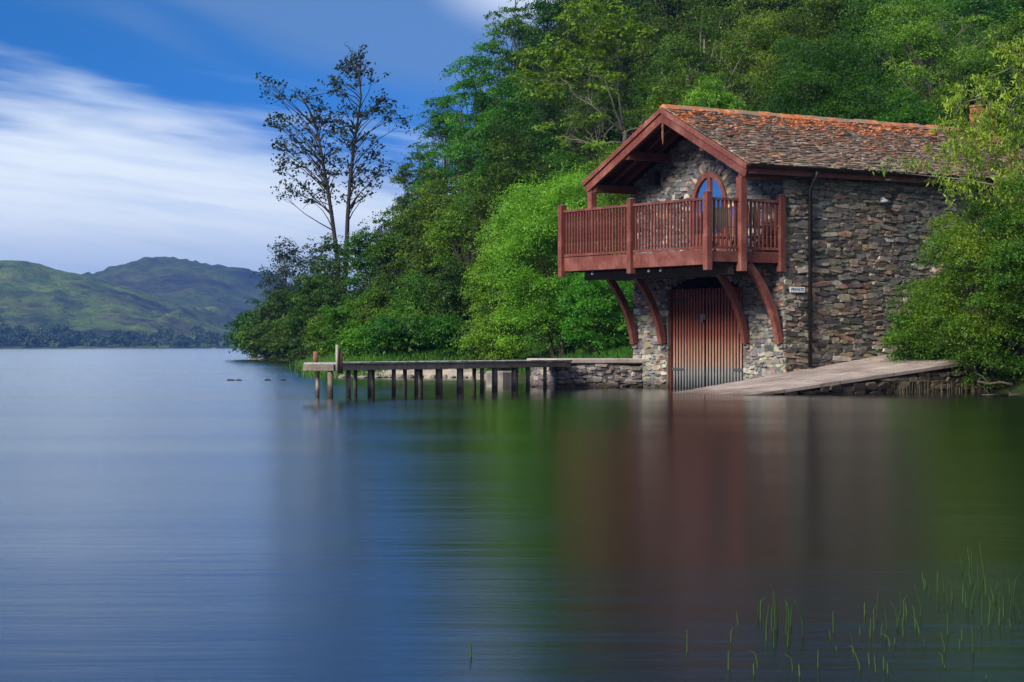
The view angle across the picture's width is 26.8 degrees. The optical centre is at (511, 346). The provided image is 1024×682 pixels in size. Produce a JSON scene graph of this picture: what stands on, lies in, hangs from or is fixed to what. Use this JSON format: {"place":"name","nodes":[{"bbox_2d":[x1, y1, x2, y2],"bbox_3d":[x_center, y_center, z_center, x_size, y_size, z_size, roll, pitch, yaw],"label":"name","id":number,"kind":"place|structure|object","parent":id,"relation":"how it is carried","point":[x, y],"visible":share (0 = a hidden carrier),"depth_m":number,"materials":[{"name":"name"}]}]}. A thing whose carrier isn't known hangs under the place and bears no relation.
{"place":"outdoors","nodes":[
{"label":"outdoors","id":0,"kind":"place"},
{"bbox_2d":[0,260,238,347],"bbox_3d":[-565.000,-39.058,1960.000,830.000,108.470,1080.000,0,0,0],"label":"hill","id":1,"kind":"structure","parent":0,"point":[34,295],"depth_m":1726.63,"materials":[{"name":"green plant"}]},
{"bbox_2d":[0,315,245,347],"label":"woods","id":2,"kind":"object","parent":1,"relation":"on","point":[23,336],"visible":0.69,"depth_m":1443.95,"materials":[{"name":"green plant"}]},
{"bbox_2d":[82,256,297,325],"bbox_3d":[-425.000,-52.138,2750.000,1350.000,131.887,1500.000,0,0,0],"label":"hill","id":3,"kind":"structure","parent":0,"point":[186,283],"depth_m":2455.67,"materials":[{"name":"plant"}]},
{"bbox_2d":[0,0,954,308],"label":"sky","id":4,"kind":"structure","parent":0,"point":[131,130],"materials":[{"name":"blue"}]},
{"bbox_2d":[0,348,1023,681],"bbox_3d":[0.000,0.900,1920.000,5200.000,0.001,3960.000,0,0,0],"label":"lake water","id":5,"kind":"structure","parent":0,"point":[180,514],"depth_m":10.67,"materials":[{"name":"blue liquid"}]},
{"bbox_2d":[303,345,571,396],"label":"jetty","id":6,"kind":"object","parent":5,"relation":"in","point":[338,365],"visible":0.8,"depth_m":41.98,"materials":[{"name":"grey wood"}]},
{"bbox_2d":[686,630,687,652],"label":"reed","id":7,"kind":"object","parent":5,"relation":"in","point":[686,641],"visible":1,"depth_m":6.34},
{"bbox_2d":[760,597,765,620],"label":"reed","id":8,"kind":"object","parent":5,"relation":"in","point":[760,610],"visible":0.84,"depth_m":7.08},
{"bbox_2d":[771,605,773,630],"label":"reed","id":9,"kind":"object","parent":5,"relation":"in","point":[772,619],"visible":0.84,"depth_m":6.83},
{"bbox_2d":[772,597,775,628],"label":"reed","id":10,"kind":"object","parent":5,"relation":"in","point":[774,613],"visible":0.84,"depth_m":6.86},
{"bbox_2d":[773,591,777,629],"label":"reed","id":11,"kind":"object","parent":5,"relation":"in","point":[776,612],"visible":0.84,"depth_m":6.86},
{"bbox_2d":[785,603,787,635],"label":"reed","id":12,"kind":"object","parent":5,"relation":"in","point":[786,620],"visible":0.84,"depth_m":6.71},
{"bbox_2d":[794,600,803,635],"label":"reed","id":13,"kind":"object","parent":5,"relation":"in","point":[801,620],"visible":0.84,"depth_m":6.70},
{"bbox_2d":[873,605,876,630],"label":"reed","id":14,"kind":"object","parent":5,"relation":"in","point":[873,620],"visible":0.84,"depth_m":6.83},
{"bbox_2d":[876,593,878,618],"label":"reed","id":15,"kind":"object","parent":5,"relation":"in","point":[877,608],"visible":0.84,"depth_m":7.13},
{"bbox_2d":[891,603,897,627],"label":"reed","id":16,"kind":"object","parent":5,"relation":"in","point":[896,617],"visible":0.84,"depth_m":6.89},
{"bbox_2d":[903,596,906,619],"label":"reed","id":17,"kind":"object","parent":5,"relation":"in","point":[904,609],"visible":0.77,"depth_m":7.09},
{"bbox_2d":[912,606,915,628],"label":"reed","id":18,"kind":"object","parent":5,"relation":"in","point":[914,619],"visible":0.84,"depth_m":6.87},
{"bbox_2d":[885,378,1000,393],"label":"reeds","id":19,"kind":"object","parent":5,"relation":"in","point":[952,387],"visible":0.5,"depth_m":42.12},
{"bbox_2d":[967,577,969,608],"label":"reed","id":20,"kind":"object","parent":5,"relation":"in","point":[968,597],"visible":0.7,"depth_m":7.40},
{"bbox_2d":[971,550,972,583],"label":"reed","id":21,"kind":"object","parent":5,"relation":"in","point":[972,566],"visible":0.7,"depth_m":8.18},
{"bbox_2d":[972,628,973,652],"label":"reed","id":22,"kind":"object","parent":5,"relation":"in","point":[972,641],"visible":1,"depth_m":6.34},
{"bbox_2d":[971,581,977,608],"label":"reed","id":23,"kind":"object","parent":5,"relation":"in","point":[973,596],"visible":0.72,"depth_m":7.39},
{"bbox_2d":[980,547,983,579],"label":"reed","id":24,"kind":"object","parent":5,"relation":"in","point":[982,563],"visible":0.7,"depth_m":8.30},
{"bbox_2d":[988,598,990,624],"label":"reed","id":25,"kind":"object","parent":5,"relation":"in","point":[989,613],"visible":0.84,"depth_m":6.97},
{"bbox_2d":[976,373,1023,394],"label":"driftwood","id":26,"kind":"object","parent":5,"relation":"on","point":[1000,382],"visible":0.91,"depth_m":40.25,"materials":[{"name":"wood"}]},
{"bbox_2d":[1010,584,1013,614],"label":"reed","id":27,"kind":"object","parent":5,"relation":"in","point":[1011,601],"visible":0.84,"depth_m":7.22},
{"bbox_2d":[1013,575,1019,605],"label":"reed","id":28,"kind":"object","parent":5,"relation":"in","point":[1014,590],"visible":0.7,"depth_m":7.50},
{"bbox_2d":[258,315,1023,393],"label":"ground","id":29,"kind":"structure","parent":0,"point":[1015,388],"depth_m":62.10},
{"bbox_2d":[224,298,272,357],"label":"bush","id":30,"kind":"object","parent":29,"relation":"on","point":[246,317],"visible":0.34,"depth_m":159.43,"materials":[{"name":"green plant"}]},
{"bbox_2d":[234,318,288,359],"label":"bush","id":31,"kind":"object","parent":29,"relation":"on","point":[262,330],"visible":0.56,"depth_m":149.40,"materials":[{"name":"green plant"}]},
{"bbox_2d":[244,286,309,334],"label":"bush","id":32,"kind":"object","parent":29,"relation":"on","point":[277,300],"visible":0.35,"depth_m":158.17,"materials":[{"name":"green plant"}]},
{"bbox_2d":[248,236,313,315],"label":"tree","id":33,"kind":"object","parent":29,"relation":"on","point":[282,272],"visible":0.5,"depth_m":169.28,"materials":[{"name":"green plant"}]},
{"bbox_2d":[256,307,306,361],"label":"bush","id":34,"kind":"object","parent":29,"relation":"on","point":[273,340],"visible":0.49,"depth_m":130.77,"materials":[{"name":"green plant"}]},
{"bbox_2d":[288,235,331,298],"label":"tree","id":35,"kind":"object","parent":29,"relation":"on","point":[313,262],"visible":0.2,"depth_m":164.81,"materials":[{"name":"green plant"}]},
{"bbox_2d":[277,271,345,357],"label":"bush","id":36,"kind":"object","parent":29,"relation":"on","point":[300,310],"visible":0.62,"depth_m":111.63,"materials":[{"name":"green plant"}]},
{"bbox_2d":[298,314,347,357],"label":"bush","id":37,"kind":"object","parent":29,"relation":"on","point":[312,333],"visible":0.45,"depth_m":87.67,"materials":[{"name":"green plant"}]},
{"bbox_2d":[303,232,365,315],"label":"tree","id":38,"kind":"object","parent":29,"relation":"on","point":[335,279],"visible":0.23,"depth_m":127.60,"materials":[{"name":"green plant"}]},
{"bbox_2d":[255,41,415,290],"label":"tall tree","id":39,"kind":"object","parent":29,"relation":"on","point":[353,142],"visible":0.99,"depth_m":137.84,"materials":[{"name":"black plant"}]},
{"bbox_2d":[278,353,402,377],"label":"waterside grass","id":40,"kind":"structure","parent":29,"relation":"on","point":[300,363],"depth_m":64.76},
{"bbox_2d":[314,298,382,359],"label":"bush","id":41,"kind":"object","parent":29,"relation":"on","point":[338,313],"visible":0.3,"depth_m":72.53,"materials":[{"name":"green plant"}]},
{"bbox_2d":[332,320,385,358],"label":"bush","id":42,"kind":"object","parent":29,"relation":"on","point":[348,333],"visible":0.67,"depth_m":65.62,"materials":[{"name":"green plant"}]},
{"bbox_2d":[324,225,398,308],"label":"tree","id":43,"kind":"object","parent":29,"relation":"on","point":[356,253],"visible":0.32,"depth_m":117.25,"materials":[{"name":"green plant"}]},
{"bbox_2d":[340,284,396,344],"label":"bush","id":44,"kind":"object","parent":29,"relation":"on","point":[375,298],"visible":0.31,"depth_m":69.75,"materials":[{"name":"green plant"}]},
{"bbox_2d":[358,209,403,306],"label":"tree","id":45,"kind":"object","parent":29,"relation":"on","point":[367,226],"visible":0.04,"depth_m":132.13,"materials":[{"name":"green plant"}]},
{"bbox_2d":[352,313,427,354],"bbox_3d":[-3.693,-0.238,64.975,2.346,1.610,2.027,0,0,-23],"label":"bush","id":46,"kind":"object","parent":29,"relation":"on","point":[374,334],"visible":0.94,"depth_m":64.61,"materials":[{"name":"green plant"}]},
{"bbox_2d":[368,302,424,347],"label":"bush","id":47,"kind":"object","parent":29,"relation":"on","point":[398,312],"visible":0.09,"depth_m":67.24,"materials":[{"name":"green plant"}]},
{"bbox_2d":[358,199,437,311],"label":"tree","id":48,"kind":"object","parent":29,"relation":"on","point":[386,248],"visible":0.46,"depth_m":95.57,"materials":[{"name":"green plant"}]},
{"bbox_2d":[382,151,441,274],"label":"tree","id":49,"kind":"object","parent":29,"relation":"on","point":[402,178],"visible":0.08,"depth_m":129.51,"materials":[{"name":"green plant"}]},
{"bbox_2d":[387,306,445,353],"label":"bush","id":50,"kind":"object","parent":29,"relation":"on","point":[410,319],"visible":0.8,"depth_m":64.68,"materials":[{"name":"green plant"}]},
{"bbox_2d":[388,267,470,321],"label":"bush","id":51,"kind":"object","parent":29,"relation":"on","point":[415,297],"visible":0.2,"depth_m":68.68,"materials":[{"name":"green plant"}]},
{"bbox_2d":[392,163,470,313],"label":"tree","id":52,"kind":"object","parent":29,"relation":"on","point":[435,204],"visible":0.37,"depth_m":87.57,"materials":[{"name":"green plant"}]},
{"bbox_2d":[396,91,471,278],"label":"tree","id":53,"kind":"object","parent":29,"relation":"on","point":[440,133],"visible":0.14,"depth_m":123.58,"materials":[{"name":"green plant"}]},
{"bbox_2d":[410,310,467,354],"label":"bush","id":54,"kind":"object","parent":29,"relation":"on","point":[440,328],"visible":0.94,"depth_m":64.20,"materials":[{"name":"green plant"}]},
{"bbox_2d":[419,256,495,326],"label":"bush","id":55,"kind":"object","parent":29,"relation":"on","point":[445,297],"visible":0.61,"depth_m":66.47,"materials":[{"name":"green plant"}]},
{"bbox_2d":[418,169,501,308],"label":"tree","id":56,"kind":"object","parent":29,"relation":"on","point":[439,227],"visible":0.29,"depth_m":81.68,"materials":[{"name":"green plant"}]},
{"bbox_2d":[410,39,523,305],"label":"tree","id":57,"kind":"object","parent":29,"relation":"on","point":[480,100],"visible":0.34,"depth_m":113.47,"materials":[{"name":"green plant"}]},
{"bbox_2d":[454,311,526,360],"bbox_3d":[-0.669,-0.069,60.950,2.050,2.012,2.151,0,0,-45],"label":"bush","id":58,"kind":"object","parent":29,"relation":"on","point":[461,331],"visible":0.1,"depth_m":60.80,"materials":[{"name":"green plant"}]},
{"bbox_2d":[446,222,545,376],"bbox_3d":[-0.273,-1.146,56.473,2.792,4.611,2.635,0,0,16],"label":"bush","id":59,"kind":"object","parent":29,"relation":"on","point":[498,353],"visible":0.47,"depth_m":56.11,"materials":[{"name":"green plant"}]},
{"bbox_2d":[486,371,510,386],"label":"concrete block","id":60,"kind":"structure","parent":29,"relation":"on","point":[504,378],"depth_m":48.22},
{"bbox_2d":[379,321,633,372],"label":"grass","id":61,"kind":"structure","parent":29,"relation":"on","point":[615,350],"depth_m":60.13,"materials":[{"name":"plant"}]},
{"bbox_2d":[462,116,557,286],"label":"tree","id":62,"kind":"object","parent":29,"relation":"on","point":[509,178],"visible":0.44,"depth_m":75.70,"materials":[{"name":"green plant"}]},
{"bbox_2d":[461,67,559,237],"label":"tree","id":63,"kind":"object","parent":29,"relation":"on","point":[516,114],"visible":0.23,"depth_m":99.33,"materials":[{"name":"green plant"}]},
{"bbox_2d":[470,0,556,197],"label":"tree","id":64,"kind":"object","parent":29,"relation":"on","point":[509,55],"visible":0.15,"depth_m":121.52,"materials":[{"name":"green plant"}]},
{"bbox_2d":[494,0,582,135],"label":"tree","id":65,"kind":"object","parent":29,"relation":"on","point":[534,29],"visible":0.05,"depth_m":125.28,"materials":[{"name":"green plant"}]},
{"bbox_2d":[495,77,590,273],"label":"tree","id":66,"kind":"object","parent":29,"relation":"on","point":[548,114],"visible":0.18,"depth_m":91.55,"materials":[{"name":"green plant"}]},
{"bbox_2d":[470,161,633,359],"bbox_3d":[1.322,-2.052,54.866,5.076,5.465,5.154,0,0,15],"label":"bush","id":67,"kind":"object","parent":29,"relation":"on","point":[529,228],"visible":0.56,"depth_m":54.33,"materials":[{"name":"green plant"}]},
{"bbox_2d":[521,144,593,273],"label":"tree","id":68,"kind":"object","parent":29,"relation":"on","point":[565,157],"visible":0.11,"depth_m":75.64,"materials":[{"name":"green plant"}]},
{"bbox_2d":[521,0,627,158],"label":"tree","id":69,"kind":"object","parent":29,"relation":"on","point":[560,28],"visible":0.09,"depth_m":107.33,"materials":[{"name":"green plant"}]},
{"bbox_2d":[527,358,642,387],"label":"stone quay","id":70,"kind":"structure","parent":29,"relation":"on","point":[602,373],"depth_m":47.37,"materials":[{"name":"stone"}]},
{"bbox_2d":[548,272,633,355],"bbox_3d":[2.197,-0.925,53.019,2.507,2.983,2.563,0,0,-21],"label":"bush","id":71,"kind":"object","parent":29,"relation":"on","point":[582,329],"visible":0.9,"depth_m":52.70,"materials":[{"name":"green plant"}]},
{"bbox_2d":[553,132,633,336],"bbox_3d":[2.838,-2.880,58.020,3.598,6.102,3.377,0,0,-36],"label":"bush","id":72,"kind":"object","parent":29,"relation":"on","point":[619,199],"visible":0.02,"depth_m":57.84,"materials":[{"name":"green plant"}]},
{"bbox_2d":[537,46,650,209],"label":"tree","id":73,"kind":"object","parent":29,"relation":"on","point":[589,153],"visible":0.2,"depth_m":87.54,"materials":[{"name":"green plant"}]},
{"bbox_2d":[513,0,682,104],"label":"tree","id":74,"kind":"object","parent":29,"relation":"on","point":[545,13],"visible":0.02,"depth_m":122.67,"materials":[{"name":"green plant"}]},
{"bbox_2d":[505,0,717,209],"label":"tree","id":75,"kind":"object","parent":29,"relation":"on","point":[606,32],"visible":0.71,"depth_m":65.52,"materials":[{"name":"plant"}]},
{"bbox_2d":[563,0,666,119],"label":"tree","id":76,"kind":"object","parent":29,"relation":"on","point":[627,62],"visible":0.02,"depth_m":113.62,"materials":[{"name":"green plant"}]},
{"bbox_2d":[268,126,967,360],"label":"undergrowth","id":77,"kind":"object","parent":29,"relation":"on","point":[619,328],"depth_m":64.02,"materials":[{"name":"green plant"}]},
{"bbox_2d":[542,0,725,110],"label":"tree","id":78,"kind":"object","parent":29,"relation":"on","point":[651,10],"visible":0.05,"depth_m":121.03,"materials":[{"name":"green plant"}]},
{"bbox_2d":[611,34,731,124],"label":"tree","id":79,"kind":"object","parent":29,"relation":"on","point":[641,99],"visible":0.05,"depth_m":91.85,"materials":[{"name":"green plant"}]},
{"bbox_2d":[617,0,751,136],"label":"tree","id":80,"kind":"object","parent":29,"relation":"on","point":[671,26],"visible":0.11,"depth_m":107.38,"materials":[{"name":"green plant"}]},
{"bbox_2d":[633,0,739,87],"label":"tree","id":81,"kind":"object","parent":29,"relation":"on","point":[674,10],"visible":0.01,"depth_m":122.76,"materials":[{"name":"green plant"}]},
{"bbox_2d":[632,3,781,125],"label":"tree","id":82,"kind":"object","parent":29,"relation":"on","point":[696,56],"visible":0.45,"depth_m":83.49,"materials":[{"name":"green plant"}]},
{"bbox_2d":[679,73,753,110],"bbox_3d":[5.595,-4.276,61.976,3.000,7.300,3.122,0,0,-18],"label":"tree","id":83,"kind":"object","parent":29,"relation":"on","point":[716,99],"visible":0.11,"depth_m":61.74,"materials":[{"name":"green plant"}]},
{"bbox_2d":[655,0,790,90],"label":"tree","id":84,"kind":"object","parent":29,"relation":"on","point":[681,6],"visible":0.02,"depth_m":121.01,"materials":[{"name":"green plant"}]},
{"bbox_2d":[701,0,818,112],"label":"tree","id":85,"kind":"object","parent":29,"relation":"on","point":[763,51],"visible":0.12,"depth_m":94.47,"materials":[{"name":"green plant"}]},
{"bbox_2d":[685,0,842,93],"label":"tree","id":86,"kind":"object","parent":29,"relation":"on","point":[749,6],"visible":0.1,"depth_m":119.97,"materials":[{"name":"green plant"}]},
{"bbox_2d":[558,104,1023,389],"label":"boathouse","id":87,"kind":"object","parent":29,"relation":"on","point":[849,229],"visible":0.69,"depth_m":45.15,"materials":[{"name":"stone"}]},
{"bbox_2d":[672,288,705,388],"bbox_3d":[3.844,-0.035,46.599,0.078,2.464,1.118,0,0,-34],"label":"boat door","id":88,"kind":"structure","parent":87,"relation":"in","point":[700,298],"depth_m":46.54,"materials":[{"name":"brown wood"}]},
{"bbox_2d":[690,172,727,250],"bbox_3d":[4.213,-2.790,45.794,0.095,1.860,1.240,0,0,-34],"label":"arched door","id":89,"kind":"structure","parent":87,"relation":"in","point":[710,181],"depth_m":45.74,"materials":[{"name":"red wood"}]},
{"bbox_2d":[712,207,734,250],"bbox_3d":[4.311,-2.337,44.120,0.470,1.076,0.534,0,0,31],"label":"folding chair","id":90,"kind":"object","parent":87,"relation":"on","point":[720,227],"visible":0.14,"depth_m":43.91,"materials":[{"name":"green fabric"}]},
{"bbox_2d":[706,287,742,386],"bbox_3d":[4.531,-0.041,45.542,0.078,2.459,1.338,0,0,-34],"label":"boat door","id":91,"kind":"structure","parent":87,"relation":"in","point":[726,374],"depth_m":45.59,"materials":[{"name":"brown wood"}]},
{"bbox_2d":[732,205,761,251],"bbox_3d":[4.796,-2.337,43.853,0.534,1.076,0.470,0,0,-44],"label":"folding chair","id":92,"kind":"object","parent":87,"relation":"on","point":[748,227],"visible":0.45,"depth_m":43.73,"materials":[{"name":"blue fabric"}]},
{"bbox_2d":[752,206,778,251],"bbox_3d":[5.156,-2.337,43.862,0.533,1.076,0.470,0,0,-4],"label":"folding chair","id":93,"kind":"object","parent":87,"relation":"on","point":[761,227],"visible":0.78,"depth_m":43.67,"materials":[{"name":"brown fabric"}]},
{"bbox_2d":[790,287,804,291],"bbox_3d":[5.820,-1.170,43.884,0.400,0.110,0.016,0,0,-33],"label":"sign","id":94,"kind":"object","parent":87,"relation":"attached to","point":[797,289],"visible":1,"depth_m":43.88,"materials":[{"name":"white paint"}]},
{"bbox_2d":[737,0,882,116],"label":"tree","id":95,"kind":"object","parent":29,"relation":"on","point":[825,7],"visible":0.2,"depth_m":89.38,"materials":[{"name":"green plant"}]},
{"bbox_2d":[720,19,912,119],"bbox_3d":[9.078,-5.760,64.342,6.324,7.637,6.671,0,0,20],"label":"tree","id":96,"kind":"object","parent":29,"relation":"on","point":[839,101],"visible":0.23,"depth_m":63.23,"materials":[{"name":"green plant"}]},
{"bbox_2d":[795,0,894,93],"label":"tree","id":97,"kind":"object","parent":29,"relation":"on","point":[850,25],"visible":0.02,"depth_m":125.30,"materials":[{"name":"green plant"}]},
{"bbox_2d":[673,343,1018,394],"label":"slipway","id":98,"kind":"structure","parent":29,"relation":"on","point":[864,369],"depth_m":42.49,"materials":[{"name":"concrete"}]},
{"bbox_2d":[826,0,953,124],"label":"tree","id":99,"kind":"object","parent":29,"relation":"on","point":[872,3],"visible":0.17,"depth_m":84.83,"materials":[{"name":"green plant"}]},
{"bbox_2d":[781,358,1022,394],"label":"retaining wall","id":100,"kind":"structure","parent":29,"relation":"on","point":[944,376],"depth_m":42.28,"materials":[{"name":"stone"}]},
{"bbox_2d":[868,85,952,126],"bbox_3d":[11.266,-5.138,62.236,3.704,4.841,3.836,0,0,2],"label":"bush","id":101,"kind":"object","parent":29,"relation":"on","point":[908,114],"visible":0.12,"depth_m":61.73,"materials":[{"name":"green plant"}]},
{"bbox_2d":[870,268,970,366],"bbox_3d":[8.449,-0.250,44.265,2.384,2.811,2.122,0,0,-11],"label":"bush","id":102,"kind":"object","parent":29,"relation":"on","point":[915,342],"visible":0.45,"depth_m":44.00,"materials":[{"name":"green plant"}]},
{"bbox_2d":[854,0,998,123],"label":"tree","id":103,"kind":"object","parent":29,"relation":"on","point":[922,37],"visible":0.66,"depth_m":77.29,"materials":[{"name":"green plant"}]},
{"bbox_2d":[868,34,1023,215],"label":"willow tree","id":104,"kind":"object","parent":29,"relation":"on","point":[985,119],"visible":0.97,"depth_m":41.78,"materials":[{"name":"green plant"}]},
{"bbox_2d":[891,186,1023,392],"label":"bush","id":105,"kind":"object","parent":29,"relation":"on","point":[970,335],"visible":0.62,"depth_m":42.11,"materials":[{"name":"green plant"}]},
{"bbox_2d":[906,0,1023,122],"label":"tree","id":106,"kind":"object","parent":29,"relation":"on","point":[948,4],"visible":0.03,"depth_m":123.22,"materials":[{"name":"green plant"}]},
{"bbox_2d":[923,0,1023,116],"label":"tree","id":107,"kind":"object","parent":29,"relation":"on","point":[996,10],"visible":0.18,"depth_m":83.16,"materials":[{"name":"green plant"}]},
{"bbox_2d":[925,51,1023,147],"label":"tree","id":108,"kind":"object","parent":29,"relation":"on","point":[968,68],"visible":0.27,"depth_m":63.55,"materials":[{"name":"green plant"}]},
{"bbox_2d":[952,160,1023,375],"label":"bush","id":109,"kind":"object","parent":29,"relation":"on","point":[1010,257],"visible":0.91,"depth_m":41.16,"materials":[{"name":"green plant"}]},
{"bbox_2d":[964,0,1023,147],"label":"tree","id":110,"kind":"object","parent":29,"relation":"on","point":[1008,31],"visible":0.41,"depth_m":65.31,"materials":[{"name":"green plant"}]},
{"bbox_2d":[1005,118,1023,148],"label":"tree","id":111,"kind":"object","parent":29,"relation":"on","point":[1015,131],"visible":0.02,"depth_m":51.96,"materials":[{"name":"green plant"}]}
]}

